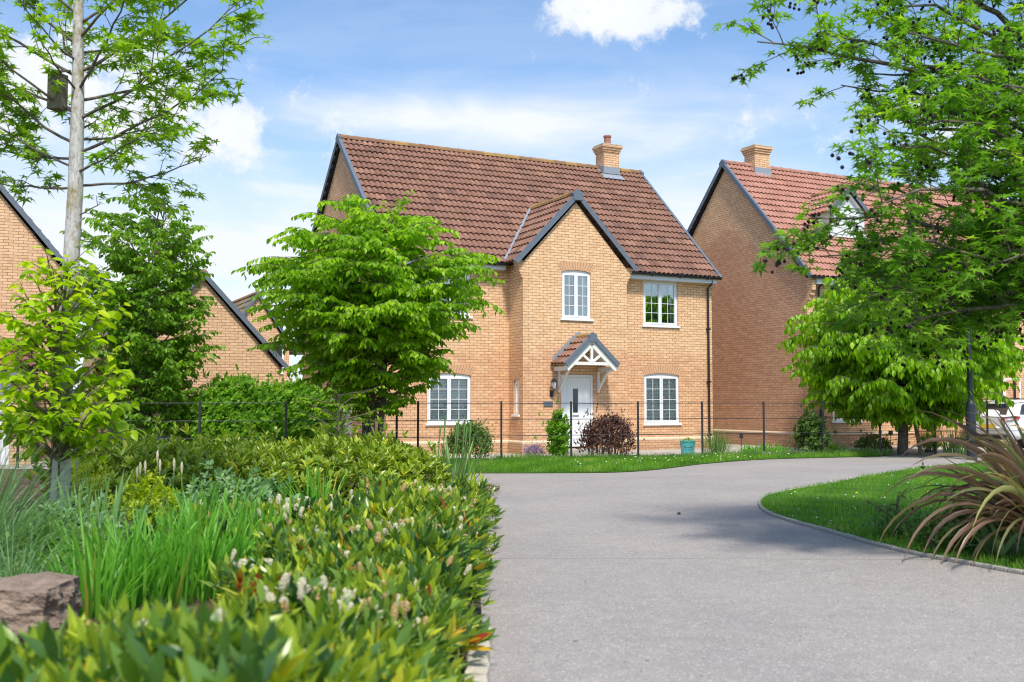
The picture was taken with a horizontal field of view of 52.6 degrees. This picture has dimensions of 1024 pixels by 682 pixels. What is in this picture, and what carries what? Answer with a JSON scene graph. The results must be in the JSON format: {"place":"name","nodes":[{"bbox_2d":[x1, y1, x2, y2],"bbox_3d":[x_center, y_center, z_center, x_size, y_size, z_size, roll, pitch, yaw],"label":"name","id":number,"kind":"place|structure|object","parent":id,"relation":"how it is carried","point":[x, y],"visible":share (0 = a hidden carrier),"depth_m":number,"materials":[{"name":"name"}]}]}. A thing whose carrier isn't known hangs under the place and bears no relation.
{"place":"outdoors","nodes":[
{"label":"outdoors","id":0,"kind":"place"},
{"bbox_2d":[0,502,100,576],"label":"ornamental grass","id":1,"kind":"object","parent":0,"point":[8,572],"depth_m":6.53,"materials":[{"name":"green plant"}]},
{"bbox_2d":[0,418,144,567],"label":"ornamental grass","id":2,"kind":"object","parent":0,"point":[5,497],"depth_m":7.33,"materials":[{"name":"green plant"}]},
{"bbox_2d":[89,269,288,439],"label":"garage building","id":3,"kind":"structure","parent":0,"point":[239,336],"depth_m":27.64,"materials":[{"name":"brick"}]},
{"bbox_2d":[0,453,1023,681],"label":"path","id":4,"kind":"structure","parent":0,"point":[756,601],"depth_m":7.68,"materials":[{"name":"grey asphalt"}]},
{"bbox_2d":[0,338,38,464],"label":"garage","id":5,"kind":"structure","parent":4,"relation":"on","point":[31,368],"depth_m":23.25,"materials":[{"name":"brick"}]},
{"bbox_2d":[0,380,10,464],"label":"garage door","id":6,"kind":"structure","parent":5,"relation":"in","point":[2,454],"depth_m":23.22,"materials":[{"name":"white"}]},
{"bbox_2d":[59,179,224,440],"bbox_3d":[-8.432,-0.465,23.405,3.600,6.509,3.754,2,-4,-29],"label":"hornbeam tree","id":7,"kind":"object","parent":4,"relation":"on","point":[161,365],"visible":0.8,"depth_m":23.07,"materials":[{"name":"green plant"}]},
{"bbox_2d":[0,469,499,681],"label":"flower bed","id":8,"kind":"object","parent":4,"relation":"on","point":[23,485],"visible":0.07,"depth_m":13.71,"materials":[{"name":"brown soil"}]},
{"bbox_2d":[0,571,82,643],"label":"rock","id":9,"kind":"object","parent":8,"relation":"on","point":[26,599],"visible":0.7,"depth_m":5.79,"materials":[{"name":"grey stone"}]},
{"bbox_2d":[0,246,146,501],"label":"beech shrub","id":10,"kind":"object","parent":8,"relation":"on","point":[50,420],"visible":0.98,"depth_m":9.80,"materials":[{"name":"green plant"}]},
{"bbox_2d":[0,499,150,590],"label":"grass","id":11,"kind":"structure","parent":8,"relation":"on","point":[55,534],"depth_m":7.65,"materials":[{"name":"green plant"}]},
{"bbox_2d":[0,479,151,556],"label":"herb patch","id":12,"kind":"object","parent":8,"relation":"on","point":[84,514],"visible":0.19,"depth_m":8.85,"materials":[{"name":"green plant"}]},
{"bbox_2d":[42,448,117,510],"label":"yellow shrub","id":13,"kind":"object","parent":8,"relation":"on","point":[83,471],"visible":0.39,"depth_m":11.54,"materials":[{"name":"green plant"}]},
{"bbox_2d":[38,470,136,524],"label":"iris","id":14,"kind":"object","parent":8,"relation":"on","point":[102,508],"visible":0.27,"depth_m":9.27,"materials":[{"name":"green plant"}]},
{"bbox_2d":[29,528,159,619],"bbox_3d":[-2.619,1.456,6.517,0.815,0.589,0.737,1,-4,-19],"label":"daylily","id":15,"kind":"object","parent":8,"relation":"on","point":[90,606],"visible":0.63,"depth_m":6.46,"materials":[{"name":"green plant"}]},
{"bbox_2d":[44,463,159,544],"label":"iris","id":16,"kind":"object","parent":8,"relation":"on","point":[117,501],"visible":0.27,"depth_m":9.07,"materials":[{"name":"green plant"}]},
{"bbox_2d":[46,499,214,610],"bbox_3d":[-2.548,1.399,6.969,1.218,0.757,1.131,0,-3,0],"label":"daylily","id":17,"kind":"object","parent":8,"relation":"on","point":[135,552],"visible":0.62,"depth_m":6.83,"materials":[{"name":"green plant"}]},
{"bbox_2d":[0,0,275,509],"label":"sweetgum tree","id":18,"kind":"object","parent":8,"relation":"on","point":[77,53],"visible":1,"depth_m":10.58,"materials":[{"name":"green plant"}]},
{"bbox_2d":[43,70,70,111],"bbox_3d":[-4.659,-2.581,10.588,0.180,0.433,0.190,-1,-4,20],"label":"bird box","id":19,"kind":"object","parent":18,"relation":"attached to","point":[60,98],"visible":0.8,"depth_m":10.55,"materials":[{"name":"grey wood"}]},
{"bbox_2d":[91,457,211,539],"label":"yellow shrub","id":20,"kind":"object","parent":8,"relation":"on","point":[141,493],"visible":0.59,"depth_m":10.14,"materials":[{"name":"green plant"}]},
{"bbox_2d":[95,491,264,607],"bbox_3d":[-2.324,1.405,7.089,1.224,0.759,1.357,0,-3,0],"label":"daylily","id":21,"kind":"object","parent":8,"relation":"on","point":[179,586],"visible":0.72,"depth_m":6.97,"materials":[{"name":"green plant"}]},
{"bbox_2d":[144,473,268,544],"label":"daylily","id":22,"kind":"object","parent":8,"relation":"on","point":[215,494],"visible":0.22,"depth_m":9.33,"materials":[{"name":"green plant"}]},
{"bbox_2d":[153,458,309,536],"bbox_3d":[-2.920,1.620,10.598,1.726,0.835,1.562,0,-3,0],"label":"silver plant","id":23,"kind":"object","parent":8,"relation":"on","point":[249,486],"visible":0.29,"depth_m":10.58,"materials":[{"name":"green plant"}]},
{"bbox_2d":[75,450,182,491],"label":"white flower spikes","id":24,"kind":"object","parent":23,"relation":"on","point":[145,464],"visible":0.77,"depth_m":10.83,"materials":[{"name":"white plant"}]},
{"bbox_2d":[168,496,306,595],"bbox_3d":[-1.974,1.460,7.441,1.006,0.690,1.122,1,-4,-21],"label":"daylily","id":25,"kind":"object","parent":8,"relation":"on","point":[248,553],"visible":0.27,"depth_m":7.34,"materials":[{"name":"green plant"}]},
{"bbox_2d":[22,407,455,507],"bbox_3d":[-3.690,1.605,14.641,5.922,1.350,2.768,2,-4,-31],"label":"laurel hedge","id":26,"kind":"object","parent":8,"relation":"on","point":[389,455],"visible":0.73,"depth_m":14.17,"materials":[{"name":"green plant"}]},
{"bbox_2d":[198,486,303,538],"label":"daylily","id":27,"kind":"object","parent":8,"relation":"on","point":[262,518],"visible":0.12,"depth_m":8.45,"materials":[{"name":"green plant"}]},
{"bbox_2d":[0,468,504,681],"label":"laurel ground cover","id":28,"kind":"object","parent":8,"relation":"on","point":[247,639],"visible":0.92,"depth_m":4.42,"materials":[{"name":"green plant"}]},
{"bbox_2d":[85,477,476,632],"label":"faded flower spikes","id":29,"kind":"object","parent":28,"relation":"on","point":[405,606],"visible":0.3,"depth_m":5.87,"materials":[{"name":"beige plant"}]},
{"bbox_2d":[114,479,471,670],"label":"cream flower spikes","id":30,"kind":"object","parent":28,"relation":"on","point":[285,580],"visible":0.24,"depth_m":4.94,"materials":[{"name":"beige plant"}]},
{"bbox_2d":[266,457,385,502],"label":"daylily","id":31,"kind":"object","parent":8,"relation":"on","point":[318,493],"visible":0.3,"depth_m":10.72,"materials":[{"name":"green plant"}]},
{"bbox_2d":[290,384,394,440],"bbox_3d":[-3.153,1.679,19.576,1.899,1.773,1.898,0,-3,0],"label":"hornbeam sapling","id":32,"kind":"object","parent":8,"relation":"on","point":[339,407],"visible":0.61,"depth_m":19.51,"materials":[{"name":"green plant"}]},
{"bbox_2d":[420,415,504,483],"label":"iris","id":33,"kind":"object","parent":8,"relation":"on","point":[456,472],"visible":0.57,"depth_m":17.12,"materials":[{"name":"green plant"}]},
{"bbox_2d":[453,468,495,490],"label":"shrub","id":34,"kind":"object","parent":8,"relation":"on","point":[474,479],"visible":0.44,"depth_m":15.84,"materials":[{"name":"green plant"}]},
{"bbox_2d":[488,483,499,494],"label":"flower spikes","id":35,"kind":"object","parent":8,"relation":"on","point":[489,489],"visible":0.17,"depth_m":16.37,"materials":[{"name":"plant"}]},
{"bbox_2d":[464,627,492,681],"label":"bed kerb","id":36,"kind":"structure","parent":4,"relation":"on","point":[478,662],"depth_m":5.17,"materials":[{"name":"stone"}]},
{"bbox_2d":[758,466,1023,574],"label":"lawn edging","id":37,"kind":"object","parent":4,"relation":"on","point":[940,557],"visible":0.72,"depth_m":9.89,"materials":[{"name":"concrete"}]},
{"bbox_2d":[965,295,976,459],"bbox_3d":[11.278,0.613,25.509,0.440,4.600,0.440,0,-3,0],"label":"street lamp","id":38,"kind":"object","parent":4,"relation":"on","point":[970,406],"visible":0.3,"depth_m":25.40,"materials":[{"name":"metal"}]},
{"bbox_2d":[0,0,1023,392],"label":"sky","id":39,"kind":"structure","parent":0,"point":[545,79],"materials":[{"name":"blue"}]},
{"bbox_2d":[303,133,721,454],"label":"brick house","id":40,"kind":"structure","parent":0,"point":[608,274],"depth_m":29.21,"materials":[{"name":"brick"}]},
{"bbox_2d":[425,373,473,425],"bbox_3d":[-1.774,1.553,27.718,1.460,1.585,0.600,2,-4,-27],"label":"window","id":41,"kind":"structure","parent":40,"relation":"in","point":[456,389],"depth_m":27.58,"materials":[{"name":"white plastic"}]},
{"bbox_2d":[430,273,472,318],"bbox_3d":[-1.785,-1.290,27.880,1.440,1.560,0.600,2,-4,-27],"label":"window","id":42,"kind":"structure","parent":40,"relation":"in","point":[468,277],"depth_m":27.96,"materials":[{"name":"white plastic"}]},
{"bbox_2d":[511,380,519,416],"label":"window","id":43,"kind":"structure","parent":40,"relation":"in","point":[516,382],"depth_m":27.93,"materials":[{"name":"white plastic"}]},
{"bbox_2d":[544,401,552,406],"bbox_3d":[0.976,1.694,27.852,0.280,0.140,0.018,2,-4,-27],"label":"house plaque","id":44,"kind":"object","parent":40,"relation":"attached to","point":[548,405],"visible":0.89,"depth_m":27.84,"materials":[{"name":"grey metal"}]},
{"bbox_2d":[550,378,556,396],"bbox_3d":[1.115,1.251,27.825,0.200,0.500,0.247,2,-4,-27],"label":"wall lantern","id":45,"kind":"object","parent":40,"relation":"attached to","point":[554,382],"depth_m":27.76,"materials":[{"name":"black plastic"}]},
{"bbox_2d":[560,270,593,321],"bbox_3d":[1.660,-1.243,28.666,1.120,1.600,0.600,2,-4,-27],"label":"window","id":46,"kind":"structure","parent":40,"relation":"in","point":[575,283],"depth_m":28.72,"materials":[{"name":"white plastic"}]},
{"bbox_2d":[561,375,592,446],"bbox_3d":[1.769,1.923,28.299,1.006,1.995,0.100,2,-4,-27],"label":"door","id":47,"kind":"structure","parent":40,"relation":"in","point":[576,388],"depth_m":28.33,"materials":[{"name":"white plastic"}]},
{"bbox_2d":[642,280,679,327],"bbox_3d":[4.300,-1.078,30.949,1.430,1.580,0.600,2,-4,-27],"label":"window","id":48,"kind":"structure","parent":40,"relation":"in","point":[658,311],"depth_m":31.09,"materials":[{"name":"white plastic"}]},
{"bbox_2d":[643,373,681,425],"bbox_3d":[4.318,1.730,30.791,1.450,1.735,0.600,2,-4,-27],"label":"window","id":49,"kind":"structure","parent":40,"relation":"in","point":[658,387],"depth_m":30.63,"materials":[{"name":"white plastic"}]},
{"bbox_2d":[31,443,1023,462],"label":"front garden","id":50,"kind":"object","parent":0,"point":[914,450],"depth_m":29.16,"materials":[{"name":"grass"},{"name":"leaf"}]},
{"bbox_2d":[113,397,351,446],"bbox_3d":[-7.039,2.176,26.358,6.014,1.580,0.190,1,-4,-23],"label":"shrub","id":51,"kind":"object","parent":50,"relation":"on","point":[345,423],"visible":0.01,"depth_m":26.04,"materials":[{"name":"green plant"}]},
{"bbox_2d":[174,364,350,445],"bbox_3d":[-5.804,1.698,24.466,4.223,2.325,2.281,1,-4,-22],"label":"hornbeam hedge","id":52,"kind":"object","parent":50,"relation":"on","point":[259,407],"visible":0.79,"depth_m":23.84,"materials":[{"name":"green plant"}]},
{"bbox_2d":[437,406,498,458],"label":"round shrub","id":53,"kind":"object","parent":50,"relation":"on","point":[478,431],"visible":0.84,"depth_m":24.78,"materials":[{"name":"green plant"}]},
{"bbox_2d":[519,439,547,454],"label":"lavender","id":54,"kind":"object","parent":50,"relation":"on","point":[534,449],"visible":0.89,"depth_m":25.12,"materials":[{"name":"purple plant"}]},
{"bbox_2d":[534,399,571,455],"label":"laurel shrub","id":55,"kind":"object","parent":50,"relation":"on","point":[559,445],"visible":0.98,"depth_m":24.84,"materials":[{"name":"green plant"}]},
{"bbox_2d":[573,404,644,455],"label":"purple shrub","id":56,"kind":"object","parent":50,"relation":"on","point":[615,421],"visible":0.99,"depth_m":25.41,"materials":[{"name":"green plant"}]},
{"bbox_2d":[679,437,695,455],"bbox_3d":[4.519,2.717,26.633,0.420,0.492,0.425,0,-3,0],"label":"plant pot","id":57,"kind":"object","parent":50,"relation":"on","point":[688,445],"visible":0.93,"depth_m":26.49,"materials":[{"name":"teal ceramic"}]},
{"bbox_2d":[686,425,738,452],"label":"grass tuft","id":58,"kind":"object","parent":50,"relation":"on","point":[715,447],"visible":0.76,"depth_m":26.28,"materials":[{"name":"green plant"}]},
{"bbox_2d":[736,442,768,453],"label":"border plant","id":59,"kind":"object","parent":50,"relation":"on","point":[760,448],"visible":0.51,"depth_m":27.01,"materials":[{"name":"green plant"}]},
{"bbox_2d":[762,442,792,452],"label":"border plant","id":60,"kind":"object","parent":50,"relation":"on","point":[779,449],"visible":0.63,"depth_m":27.13,"materials":[{"name":"green plant"}]},
{"bbox_2d":[787,404,836,452],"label":"evergreen shrub","id":61,"kind":"object","parent":50,"relation":"on","point":[812,422],"visible":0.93,"depth_m":27.11,"materials":[{"name":"green plant"}]},
{"bbox_2d":[825,439,849,451],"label":"border plant","id":62,"kind":"object","parent":50,"relation":"on","point":[833,447],"visible":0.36,"depth_m":27.57,"materials":[{"name":"green plant"}]},
{"bbox_2d":[850,427,896,450],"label":"shrub","id":63,"kind":"object","parent":50,"relation":"on","point":[871,442],"visible":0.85,"depth_m":28.04,"materials":[{"name":"green plant"}]},
{"bbox_2d":[778,256,1023,454],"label":"round tree","id":64,"kind":"object","parent":50,"relation":"on","point":[883,387],"visible":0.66,"depth_m":26.49,"materials":[{"name":"green plant"}]},
{"bbox_2d":[913,424,922,454],"bbox_3d":[10.765,2.264,27.594,0.378,1.569,0.107,0,-3,-4],"label":"tree stake","id":65,"kind":"object","parent":50,"relation":"on","point":[917,435],"visible":0.45,"depth_m":27.53,"materials":[{"name":"brown wood"}]},
{"bbox_2d":[909,433,941,452],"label":"leafy bush","id":66,"kind":"object","parent":50,"relation":"on","point":[928,447],"visible":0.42,"depth_m":28.56,"materials":[{"name":"green plant"}]},
{"bbox_2d":[935,417,965,454],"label":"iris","id":67,"kind":"object","parent":50,"relation":"on","point":[957,449],"visible":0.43,"depth_m":26.88,"materials":[{"name":"green plant"}]},
{"bbox_2d":[976,398,1023,447],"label":"parked car","id":68,"kind":"object","parent":50,"relation":"on","point":[1017,410],"visible":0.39,"depth_m":31.31,"materials":[{"name":"white paint"}]},
{"bbox_2d":[248,450,881,472],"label":"grass verge","id":69,"kind":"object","parent":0,"point":[550,471],"depth_m":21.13,"materials":[{"name":"plant"}]},
{"bbox_2d":[362,349,367,436],"bbox_3d":[-3.063,1.355,21.558,0.130,2.650,0.127,0,-3,0],"label":"steel post","id":70,"kind":"object","parent":69,"relation":"on","point":[364,427],"depth_m":21.49,"materials":[{"name":"black metal"}]},
{"bbox_2d":[231,189,504,440],"bbox_3d":[-2.786,-0.176,20.840,5.288,5.624,5.244,0,-3,0],"label":"hornbeam tree","id":71,"kind":"object","parent":69,"relation":"on","point":[342,313],"visible":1,"depth_m":20.00,"materials":[{"name":"green plant"}]},
{"bbox_2d":[2,401,1022,467],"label":"rail fence","id":72,"kind":"object","parent":69,"relation":"on","point":[286,403],"visible":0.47,"depth_m":24.70,"materials":[{"name":"black metal"}]},
{"bbox_2d":[494,447,896,460],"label":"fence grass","id":73,"kind":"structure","parent":69,"relation":"on","point":[871,450],"depth_m":25.64,"materials":[{"name":"green plant"}]},
{"bbox_2d":[687,144,1023,447],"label":"brick house","id":74,"kind":"structure","parent":0,"point":[749,203],"depth_m":33.91,"materials":[{"name":"brick"}]},
{"bbox_2d":[831,410,862,422],"bbox_3d":[10.178,1.863,32.055,1.350,1.520,0.600,2,-4,-27],"label":"window","id":75,"kind":"structure","parent":74,"relation":"in","point":[840,420],"depth_m":31.66,"materials":[{"name":"white plastic"}]},
{"bbox_2d":[835,212,858,237],"bbox_3d":[10.967,-3.777,33.772,1.120,0.853,0.150,2,-4,-27],"label":"dormer window","id":76,"kind":"structure","parent":74,"relation":"in","point":[851,214],"depth_m":33.74,"materials":[{"name":"white plastic"}]},
{"bbox_2d":[991,377,1020,401],"bbox_3d":[16.594,1.745,34.882,1.049,1.050,0.245,0,-3,-8],"label":"window","id":77,"kind":"structure","parent":74,"relation":"in","point":[1004,393],"depth_m":34.88,"materials":[{"name":"white plastic"}]},
{"bbox_2d":[760,461,1023,569],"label":"lawn","id":78,"kind":"structure","parent":0,"point":[898,534],"depth_m":13.52,"materials":[{"name":"plant"}]},
{"bbox_2d":[712,0,1023,368],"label":"sweetgum tree","id":79,"kind":"object","parent":78,"relation":"on","point":[995,266],"visible":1,"depth_m":9.12,"materials":[{"name":"green plant"}]},
{"bbox_2d":[866,488,916,531],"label":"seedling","id":80,"kind":"object","parent":78,"relation":"on","point":[889,507],"visible":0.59,"depth_m":10.81,"materials":[{"name":"green plant"}]},
{"bbox_2d":[859,494,950,540],"bbox_3d":[3.992,1.779,10.557,1.017,0.514,1.223,1,-3,-14],"label":"weed patch","id":81,"kind":"object","parent":78,"relation":"on","point":[882,521],"visible":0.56,"depth_m":10.59,"materials":[{"name":"green plant"}]},
{"bbox_2d":[888,503,950,535],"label":"edge plant","id":82,"kind":"object","parent":78,"relation":"on","point":[915,516],"visible":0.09,"depth_m":10.67,"materials":[{"name":"green plant"}]},
{"bbox_2d":[878,387,1023,565],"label":"flax plant","id":83,"kind":"object","parent":78,"relation":"on","point":[1001,502],"visible":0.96,"depth_m":9.24,"materials":[{"name":"brown plant"}]},
{"bbox_2d":[902,462,1006,548],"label":"dark leafy plant","id":84,"kind":"object","parent":78,"relation":"on","point":[929,527],"visible":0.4,"depth_m":9.70,"materials":[{"name":"green plant"}]},
{"bbox_2d":[919,521,1004,549],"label":"edge plant","id":85,"kind":"object","parent":78,"relation":"on","point":[947,529],"visible":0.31,"depth_m":9.58,"materials":[{"name":"green plant"}]},
{"bbox_2d":[963,517,1023,556],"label":"edge plant","id":86,"kind":"object","parent":78,"relation":"on","point":[1010,546],"visible":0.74,"depth_m":9.24,"materials":[{"name":"green plant"}]},
{"label":"ground","id":87,"kind":"structure","parent":0,"visible":0},
{"bbox_2d":[0,184,83,456],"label":"brick house","id":88,"kind":"structure","parent":87,"relation":"on","point":[21,233],"depth_m":26.06,"materials":[{"name":"beige brick"}]},
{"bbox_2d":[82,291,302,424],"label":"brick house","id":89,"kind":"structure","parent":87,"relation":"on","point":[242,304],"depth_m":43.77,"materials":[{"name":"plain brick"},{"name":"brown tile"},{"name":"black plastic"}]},
{"bbox_2d":[275,345,283,373],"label":"window","id":90,"kind":"structure","parent":89,"relation":"in","point":[280,351],"depth_m":43.80,"materials":[{"name":"white plastic"}]}
]}

